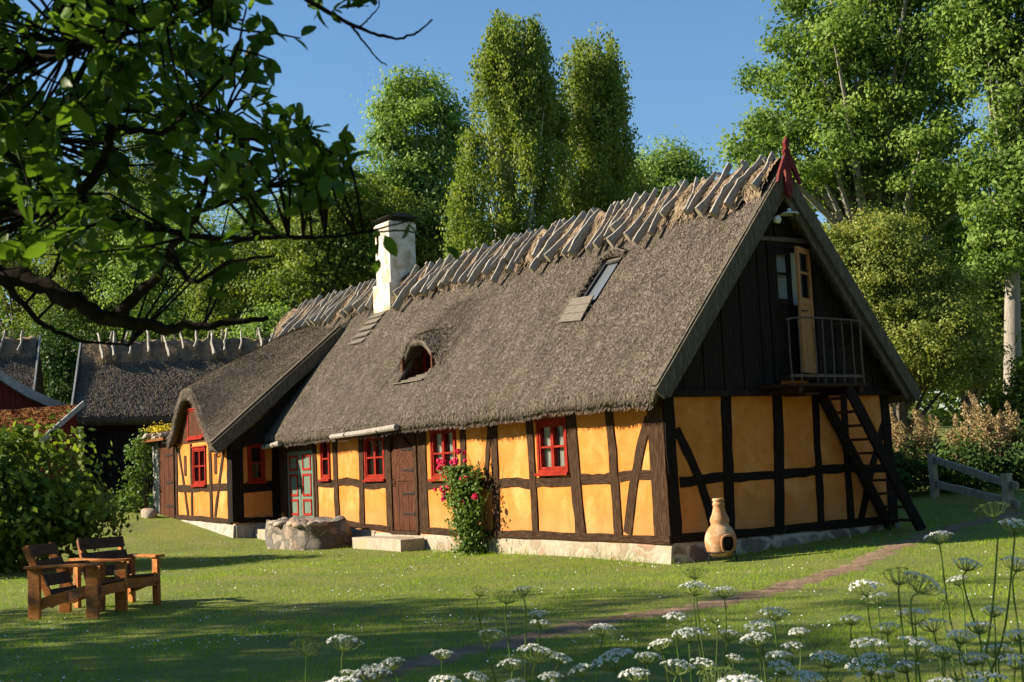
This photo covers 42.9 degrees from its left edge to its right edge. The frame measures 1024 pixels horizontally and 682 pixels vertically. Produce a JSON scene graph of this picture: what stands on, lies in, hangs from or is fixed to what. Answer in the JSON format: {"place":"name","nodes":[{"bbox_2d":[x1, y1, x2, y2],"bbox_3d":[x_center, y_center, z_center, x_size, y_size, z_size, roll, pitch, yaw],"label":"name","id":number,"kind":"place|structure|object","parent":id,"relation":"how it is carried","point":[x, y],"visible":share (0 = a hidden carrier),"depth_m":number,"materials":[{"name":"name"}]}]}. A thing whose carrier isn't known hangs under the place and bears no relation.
{"place":"outdoors","nodes":[
{"label":"outdoors","id":0,"kind":"place"},
{"bbox_2d":[0,0,1017,440],"label":"sky","id":1,"kind":"structure","parent":0,"point":[684,56],"materials":[{"name":"blue"}]},
{"bbox_2d":[0,409,1023,681],"bbox_3d":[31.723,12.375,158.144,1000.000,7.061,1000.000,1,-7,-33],"label":"ground","id":2,"kind":"structure","parent":0,"point":[254,645],"depth_m":14.44,"materials":[{"name":"green plant"}]},
{"bbox_2d":[0,329,44,394],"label":"thatched barn","id":3,"kind":"structure","parent":2,"relation":"on","point":[20,360],"depth_m":46.87,"materials":[{"name":"plant"}]},
{"bbox_2d":[0,370,67,409],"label":"red wing","id":4,"kind":"structure","parent":2,"relation":"on","point":[14,394],"depth_m":43.38,"materials":[{"name":"red wood"}]},
{"bbox_2d":[0,141,83,356],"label":"woodland tree","id":5,"kind":"object","parent":2,"relation":"on","point":[19,314],"visible":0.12,"depth_m":61.38,"materials":[{"name":"green plant"}]},
{"bbox_2d":[0,401,85,481],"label":"mossy shed","id":6,"kind":"structure","parent":2,"relation":"on","point":[43,414],"depth_m":39.38,"materials":[{"name":"tile"}]},
{"bbox_2d":[6,303,128,404],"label":"leafy bush","id":7,"kind":"object","parent":2,"relation":"on","point":[59,362],"visible":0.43,"depth_m":54.08,"materials":[{"name":"green plant"}]},
{"bbox_2d":[0,409,138,572],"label":"hazel shrub","id":8,"kind":"object","parent":2,"relation":"on","point":[36,503],"visible":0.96,"depth_m":24.94,"materials":[{"name":"green plant"}]},
{"bbox_2d":[22,542,131,619],"bbox_3d":[-5.302,2.898,15.806,1.059,0.909,0.887,-3,-6,9],"label":"garden armchair","id":9,"kind":"object","parent":2,"relation":"on","point":[66,594],"visible":0.96,"depth_m":15.56,"materials":[{"name":"brown wood"}]},
{"bbox_2d":[11,186,165,453],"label":"woodland tree","id":10,"kind":"object","parent":2,"relation":"on","point":[64,272],"visible":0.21,"depth_m":56.98,"materials":[{"name":"green plant"}]},
{"bbox_2d":[69,536,164,610],"bbox_3d":[-5.129,2.994,16.841,0.887,0.910,1.062,2,-8,-41],"label":"garden armchair","id":11,"kind":"object","parent":2,"relation":"on","point":[136,582],"visible":0.63,"depth_m":16.88,"materials":[{"name":"brown wood"}]},
{"bbox_2d":[108,426,157,512],"bbox_3d":[-10.786,3.722,37.285,1.961,2.491,1.383,-5,-6,21],"label":"vine","id":12,"kind":"object","parent":2,"relation":"on","point":[141,500],"visible":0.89,"depth_m":37.05,"materials":[{"name":"green plant"}]},
{"bbox_2d":[73,108,199,331],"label":"woodland tree","id":13,"kind":"object","parent":2,"relation":"on","point":[147,172],"visible":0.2,"depth_m":64.98,"materials":[{"name":"green plant"}]},
{"bbox_2d":[141,508,156,517],"bbox_3d":[-10.011,4.796,35.963,0.324,0.385,0.551,2,-7,-39],"label":"field stone","id":14,"kind":"object","parent":2,"relation":"on","point":[148,512],"visible":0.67,"depth_m":35.81,"materials":[{"name":"grey stone"}]},
{"bbox_2d":[137,431,175,518],"bbox_3d":[-9.007,3.741,37.194,2.890,3.130,2.178,1,-7,-33],"label":"lean to","id":15,"kind":"object","parent":2,"relation":"on","point":[164,483],"visible":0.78,"depth_m":36.43,"materials":[{"name":"grey stone"}]},
{"bbox_2d":[141,420,170,431],"bbox_3d":[-9.734,2.374,36.219,1.004,0.321,1.354,1,-7,-33],"label":"stonecrop","id":16,"kind":"object","parent":15,"relation":"on","point":[158,428],"visible":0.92,"depth_m":36.13,"materials":[{"name":"yellow plant"}]},
{"bbox_2d":[160,444,173,518],"bbox_3d":[-9.596,3.901,36.270,0.068,2.080,1.103,1,-7,-33],"label":"plank door","id":17,"kind":"structure","parent":15,"relation":"in","point":[166,456],"depth_m":36.26,"materials":[{"name":"brown wood"}]},
{"bbox_2d":[91,184,251,340],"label":"woodland tree","id":18,"kind":"object","parent":2,"relation":"on","point":[122,269],"visible":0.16,"depth_m":54.96,"materials":[{"name":"green plant"}]},
{"bbox_2d":[71,327,274,492],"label":"thatched barn","id":19,"kind":"structure","parent":2,"relation":"on","point":[124,393],"depth_m":42.72,"materials":[{"name":"plant"}]},
{"bbox_2d":[0,0,459,346],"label":"apple tree","id":20,"kind":"object","parent":2,"relation":"on","point":[108,88],"visible":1,"depth_m":2.89,"materials":[{"name":"green plant"}]},
{"bbox_2d":[160,198,309,340],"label":"woodland tree","id":21,"kind":"object","parent":2,"relation":"on","point":[237,306],"visible":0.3,"depth_m":53.03,"materials":[{"name":"green plant"}]},
{"bbox_2d":[213,288,295,342],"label":"leafy bush","id":22,"kind":"object","parent":2,"relation":"on","point":[266,328],"visible":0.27,"depth_m":45.33,"materials":[{"name":"green plant"}]},
{"bbox_2d":[255,528,264,539],"bbox_3d":[-5.691,4.689,31.598,0.508,0.291,1.601,1,-7,-33],"label":"stone step","id":23,"kind":"object","parent":2,"relation":"on","point":[260,533],"visible":0.18,"depth_m":31.88,"materials":[{"name":"beige stone"}]},
{"bbox_2d":[212,193,320,304],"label":"woodland tree","id":24,"kind":"object","parent":2,"relation":"on","point":[269,211],"visible":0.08,"depth_m":63.37,"materials":[{"name":"green plant"}]},
{"bbox_2d":[288,638,328,681],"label":"umbel plant","id":25,"kind":"object","parent":2,"relation":"on","point":[306,655],"visible":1,"depth_m":3.68,"materials":[{"name":"green plant"}]},
{"bbox_2d":[265,515,352,549],"bbox_3d":[-4.598,4.319,29.205,1.346,0.816,2.677,1,-7,-33],"label":"rubble porch","id":26,"kind":"object","parent":2,"relation":"on","point":[303,532],"visible":0.94,"depth_m":28.38,"materials":[{"name":"stone"}]},
{"bbox_2d":[236,166,401,302],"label":"woodland tree","id":27,"kind":"object","parent":2,"relation":"on","point":[326,266],"visible":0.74,"depth_m":49.06,"materials":[{"name":"green plant"}]},
{"bbox_2d":[326,664,391,681],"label":"umbel plant","id":28,"kind":"object","parent":2,"relation":"on","point":[349,676],"visible":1,"depth_m":3.39,"materials":[{"name":"white plant"}]},
{"bbox_2d":[326,634,404,681],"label":"umbel plant","id":29,"kind":"object","parent":2,"relation":"on","point":[343,649],"visible":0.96,"depth_m":3.57,"materials":[{"name":"white plant"}]},
{"bbox_2d":[352,536,424,551],"bbox_3d":[-2.588,4.238,27.137,0.568,0.322,2.200,1,-7,-33],"label":"stone step","id":30,"kind":"object","parent":2,"relation":"on","point":[397,543],"visible":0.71,"depth_m":26.58,"materials":[{"name":"beige stone"}]},
{"bbox_2d":[298,174,491,287],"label":"woodland tree","id":31,"kind":"object","parent":2,"relation":"on","point":[427,249],"visible":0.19,"depth_m":51.07,"materials":[{"name":"green plant"}]},
{"bbox_2d":[351,58,484,242],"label":"ash tree","id":32,"kind":"object","parent":2,"relation":"on","point":[417,163],"visible":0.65,"depth_m":53.04,"materials":[{"name":"green plant"}]},
{"bbox_2d":[428,649,488,681],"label":"umbel plant","id":33,"kind":"object","parent":2,"relation":"on","point":[439,677],"visible":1,"depth_m":3.49,"materials":[{"name":"white plant"}]},
{"bbox_2d":[433,448,495,553],"bbox_3d":[-0.976,3.035,24.545,0.839,2.041,1.548,1,-7,-33],"label":"climbing rose","id":34,"kind":"object","parent":2,"relation":"on","point":[461,494],"visible":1,"depth_m":24.38,"materials":[{"name":"green plant"}]},
{"bbox_2d":[471,585,531,681],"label":"umbel plant","id":35,"kind":"object","parent":2,"relation":"on","point":[481,594],"visible":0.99,"depth_m":4.39,"materials":[{"name":"green plant"}]},
{"bbox_2d":[435,8,582,261],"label":"birch tree","id":36,"kind":"object","parent":2,"relation":"on","point":[523,107],"visible":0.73,"depth_m":43.13,"materials":[{"name":"green plant"}]},
{"bbox_2d":[0,519,1021,681],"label":"daisies","id":37,"kind":"object","parent":2,"relation":"on","point":[494,615],"visible":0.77,"depth_m":13.77,"materials":[{"name":"white plant"}]},
{"bbox_2d":[0,221,1023,440],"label":"woodland","id":38,"kind":"object","parent":2,"relation":"on","point":[947,401],"visible":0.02,"depth_m":80.01,"materials":[{"name":"green plant"}]},
{"bbox_2d":[478,610,550,681],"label":"umbel plant","id":39,"kind":"object","parent":2,"relation":"on","point":[538,620],"visible":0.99,"depth_m":4.57,"materials":[{"name":"white plant"}]},
{"bbox_2d":[497,643,571,681],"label":"umbel plant","id":40,"kind":"object","parent":2,"relation":"on","point":[531,659],"visible":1,"depth_m":3.60,"materials":[{"name":"white plant"}]},
{"bbox_2d":[507,671,563,681],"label":"umbel plant","id":41,"kind":"object","parent":2,"relation":"on","point":[543,678],"visible":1,"depth_m":3.49,"materials":[{"name":"white plant"}]},
{"bbox_2d":[166,137,925,563],"bbox_3d":[-1.476,0.670,29.557,7.484,8.470,21.172,1,-7,-33],"label":"farmhouse","id":42,"kind":"object","parent":2,"relation":"on","point":[650,377],"visible":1,"depth_m":22.89,"materials":[{"name":"paint"}]},
{"bbox_2d":[185,408,203,440],"bbox_3d":[-8.355,2.189,34.503,0.185,0.845,1.260,1,-7,-33],"label":"window","id":43,"kind":"structure","parent":42,"relation":"in","point":[196,437],"depth_m":34.70,"materials":[{"name":"red paint"}]},
{"bbox_2d":[191,445,206,486],"bbox_3d":[-8.178,3.288,34.196,0.185,1.065,1.030,1,-7,-33],"label":"window","id":44,"kind":"structure","parent":42,"relation":"in","point":[196,450],"depth_m":34.20,"materials":[{"name":"red paint"}]},
{"bbox_2d":[247,444,267,483],"bbox_3d":[-6.384,3.041,32.507,0.510,1.025,0.185,1,-7,-33],"label":"window","id":45,"kind":"structure","parent":42,"relation":"in","point":[251,480],"depth_m":32.47,"materials":[{"name":"red paint"}]},
{"bbox_2d":[283,441,315,517],"bbox_3d":[-5.133,3.328,31.765,0.230,2.100,1.820,1,-7,-33],"label":"door","id":46,"kind":"structure","parent":42,"relation":"in","point":[298,467],"depth_m":31.74,"materials":[{"name":"green paint"}]},
{"bbox_2d":[318,439,330,480],"bbox_3d":[-4.357,2.767,30.542,0.185,1.025,0.560,1,-7,-33],"label":"window","id":47,"kind":"structure","parent":42,"relation":"in","point":[323,472],"depth_m":30.64,"materials":[{"name":"red paint"}]},
{"bbox_2d":[362,434,385,481],"bbox_3d":[-2.976,2.547,28.427,0.185,1.025,1.010,1,-7,-33],"label":"window","id":48,"kind":"structure","parent":42,"relation":"in","point":[367,455],"depth_m":28.45,"materials":[{"name":"red paint"}]},
{"bbox_2d":[387,429,419,534],"bbox_3d":[-2.247,2.930,27.317,0.199,2.200,1.250,1,-7,-33],"label":"door","id":49,"kind":"structure","parent":42,"relation":"in","point":[403,484],"depth_m":27.29,"materials":[{"name":"brown wood"}]},
{"bbox_2d":[428,426,456,481],"bbox_3d":[-1.341,2.238,25.943,0.206,1.085,1.050,1,-7,-33],"label":"window","id":50,"kind":"structure","parent":42,"relation":"in","point":[438,438],"depth_m":26.13,"materials":[{"name":"red paint"}]},
{"bbox_2d":[533,417,569,475],"bbox_3d":[0.730,1.853,22.774,0.206,0.985,0.980,1,-7,-33],"label":"window","id":51,"kind":"structure","parent":42,"relation":"in","point":[546,429],"depth_m":22.78,"materials":[{"name":"red paint"}]},
{"bbox_2d":[771,215,780,222],"bbox_3d":[4.380,-2.015,21.768,0.140,0.139,0.210,1,-7,-33],"label":"spotlight","id":52,"kind":"object","parent":42,"relation":"attached to","point":[776,219],"visible":0.89,"depth_m":21.69,"materials":[{"name":"metal"}]},
{"bbox_2d":[778,207,798,215],"bbox_3d":[4.637,-2.101,21.804,0.330,0.276,0.372,-3,-6,5],"label":"gable lamp","id":53,"kind":"object","parent":42,"relation":"attached to","point":[787,213],"visible":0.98,"depth_m":21.82,"materials":[{"name":"metal"}]},
{"bbox_2d":[765,241,819,379],"bbox_3d":[4.708,-0.503,21.948,1.000,2.320,0.684,1,-7,-33],"label":"door","id":54,"kind":"structure","parent":42,"relation":"in","point":[784,268],"depth_m":21.83,"materials":[{"name":"brown wood"}]},
{"bbox_2d":[553,22,646,219],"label":"birch tree","id":55,"kind":"object","parent":2,"relation":"on","point":[605,160],"visible":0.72,"depth_m":45.41,"materials":[{"name":"green plant"}]},
{"bbox_2d":[568,648,632,681],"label":"umbel plant","id":56,"kind":"object","parent":2,"relation":"on","point":[606,654],"visible":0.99,"depth_m":3.68,"materials":[{"name":"white plant"}]},
{"bbox_2d":[589,623,615,681],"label":"umbel plant","id":57,"kind":"object","parent":2,"relation":"on","point":[603,633],"visible":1,"depth_m":4.59,"materials":[{"name":"white plant"}]},
{"bbox_2d":[565,143,673,208],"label":"bushy tree","id":58,"kind":"object","parent":2,"relation":"on","point":[646,186],"visible":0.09,"depth_m":55.33,"materials":[{"name":"green plant"}]},
{"bbox_2d":[323,509,940,597],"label":"wild grass","id":59,"kind":"structure","parent":2,"relation":"on","point":[578,555],"depth_m":20.61,"materials":[{"name":"green plant"}]},
{"bbox_2d":[618,651,661,681],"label":"umbel plant","id":60,"kind":"object","parent":2,"relation":"on","point":[635,672],"visible":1,"depth_m":3.63,"materials":[{"name":"white plant"}]},
{"bbox_2d":[634,125,717,196],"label":"tree","id":61,"kind":"object","parent":2,"relation":"on","point":[681,163],"visible":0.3,"depth_m":60.86,"materials":[{"name":"green plant"}]},
{"bbox_2d":[648,611,730,681],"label":"umbel plant","id":62,"kind":"object","parent":2,"relation":"on","point":[689,641],"visible":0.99,"depth_m":4.20,"materials":[{"name":"white plant"}]},
{"bbox_2d":[660,653,744,681],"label":"umbel plant","id":63,"kind":"object","parent":2,"relation":"on","point":[679,673],"visible":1,"depth_m":3.85,"materials":[{"name":"white plant"}]},
{"bbox_2d":[679,567,737,681],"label":"umbel plant","id":64,"kind":"object","parent":2,"relation":"on","point":[701,584],"visible":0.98,"depth_m":4.29,"materials":[{"name":"white plant"}]},
{"bbox_2d":[705,498,737,563],"bbox_3d":[3.158,2.883,19.795,0.512,0.982,0.506,1,-7,-33],"label":"chiminea","id":65,"kind":"object","parent":2,"relation":"on","point":[720,539],"visible":1,"depth_m":19.66,"materials":[{"name":"ceramic"}]},
{"bbox_2d":[696,665,762,681],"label":"umbel plant","id":66,"kind":"object","parent":2,"relation":"on","point":[742,677],"visible":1,"depth_m":2.96,"materials":[{"name":"white plant"}]},
{"bbox_2d":[717,618,810,681],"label":"umbel plant","id":67,"kind":"object","parent":2,"relation":"on","point":[762,640],"visible":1,"depth_m":4.08,"materials":[{"name":"white plant"}]},
{"bbox_2d":[757,607,790,681],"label":"umbel plant","id":68,"kind":"object","parent":2,"relation":"on","point":[773,613],"visible":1,"depth_m":4.19,"materials":[{"name":"white plant"}]},
{"bbox_2d":[769,659,847,681],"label":"umbel plant","id":69,"kind":"object","parent":2,"relation":"on","point":[799,672],"visible":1,"depth_m":3.58,"materials":[{"name":"white plant"}]},
{"bbox_2d":[781,641,897,681],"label":"umbel plant","id":70,"kind":"object","parent":2,"relation":"on","point":[829,665],"visible":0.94,"depth_m":3.90,"materials":[{"name":"white plant"}]},
{"bbox_2d":[700,0,999,411],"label":"ash tree","id":71,"kind":"object","parent":2,"relation":"on","point":[875,143],"visible":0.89,"depth_m":38.92,"materials":[{"name":"green plant"}]},
{"bbox_2d":[845,636,889,681],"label":"umbel plant","id":72,"kind":"object","parent":2,"relation":"on","point":[870,661],"visible":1,"depth_m":3.63,"materials":[{"name":"white plant"}]},
{"bbox_2d":[848,579,889,681],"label":"umbel plant","id":73,"kind":"object","parent":2,"relation":"on","point":[869,593],"visible":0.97,"depth_m":4.20,"materials":[{"name":"white plant"}]},
{"bbox_2d":[840,567,945,681],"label":"umbel plant","id":74,"kind":"object","parent":2,"relation":"on","point":[914,588],"visible":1,"depth_m":3.75,"materials":[{"name":"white plant"}]},
{"bbox_2d":[871,608,961,681],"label":"umbel plant","id":75,"kind":"object","parent":2,"relation":"on","point":[907,666],"visible":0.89,"depth_m":3.86,"materials":[{"name":"white plant"}]},
{"bbox_2d":[819,200,1021,439],"bbox_3d":[10.376,0.138,33.895,4.925,7.704,5.216,-8,-8,44],"label":"hedge tree","id":76,"kind":"object","parent":2,"relation":"on","point":[926,330],"visible":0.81,"depth_m":33.16,"materials":[{"name":"green plant"}]},
{"bbox_2d":[898,636,943,681],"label":"umbel plant","id":77,"kind":"object","parent":2,"relation":"on","point":[912,640],"visible":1,"depth_m":3.29,"materials":[{"name":"white plant"}]},
{"bbox_2d":[924,530,976,681],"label":"umbel plant","id":78,"kind":"object","parent":2,"relation":"on","point":[939,542],"visible":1,"depth_m":4.17,"materials":[{"name":"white plant"}]},
{"bbox_2d":[935,575,968,681],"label":"umbel plant","id":79,"kind":"object","parent":2,"relation":"on","point":[955,584],"visible":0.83,"depth_m":4.39,"materials":[{"name":"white plant"}]},
{"bbox_2d":[889,391,1023,492],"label":"goatsbeard","id":80,"kind":"object","parent":2,"relation":"on","point":[994,446],"visible":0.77,"depth_m":29.55,"materials":[{"name":"green leaf"},{"name":"cream flower petals"},{"name":"plant stem"}]},
{"bbox_2d":[927,664,988,681],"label":"umbel plant","id":81,"kind":"object","parent":2,"relation":"on","point":[946,679],"visible":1,"depth_m":3.57,"materials":[{"name":"white plant"}]},
{"bbox_2d":[899,188,1023,438],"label":"woodland tree","id":82,"kind":"object","parent":2,"relation":"on","point":[996,299],"visible":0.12,"depth_m":50.92,"materials":[{"name":"green plant"}]},
{"bbox_2d":[917,605,1005,681],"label":"umbel plant","id":83,"kind":"object","parent":2,"relation":"on","point":[979,632],"visible":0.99,"depth_m":3.80,"materials":[{"name":"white plant"}]},
{"bbox_2d":[912,0,1023,395],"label":"maple tree","id":84,"kind":"object","parent":2,"relation":"on","point":[990,46],"visible":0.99,"depth_m":35.65,"materials":[{"name":"green plant"}]},
{"bbox_2d":[927,453,1020,512],"bbox_3d":[9.258,2.985,26.407,0.230,1.480,5.192,-3,-6,2],"label":"rail fence","id":85,"kind":"object","parent":2,"relation":"on","point":[1006,482],"visible":0.88,"depth_m":26.16,"materials":[{"name":"grey wood"}]},
{"bbox_2d":[951,556,1023,681],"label":"umbel plant","id":86,"kind":"object","parent":2,"relation":"on","point":[1016,562],"visible":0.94,"depth_m":4.04,"materials":[{"name":"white plant"}]},
{"bbox_2d":[958,629,1023,681],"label":"umbel plant","id":87,"kind":"object","parent":2,"relation":"on","point":[1000,657],"visible":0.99,"depth_m":3.68,"materials":[{"name":"white plant"}]},
{"bbox_2d":[974,501,1023,681],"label":"umbel plant","id":88,"kind":"object","parent":2,"relation":"on","point":[1014,530],"visible":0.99,"depth_m":3.88,"materials":[{"name":"green plant"}]},
{"bbox_2d":[975,331,1023,440],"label":"leafy bush","id":89,"kind":"object","parent":2,"relation":"on","point":[1015,400],"visible":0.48,"depth_m":32.78,"materials":[{"name":"green plant"}]},
{"bbox_2d":[341,512,1023,681],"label":"path","id":90,"kind":"structure","parent":0,"point":[575,627],"depth_m":13.47,"materials":[{"name":"brown soil"}]}
]}

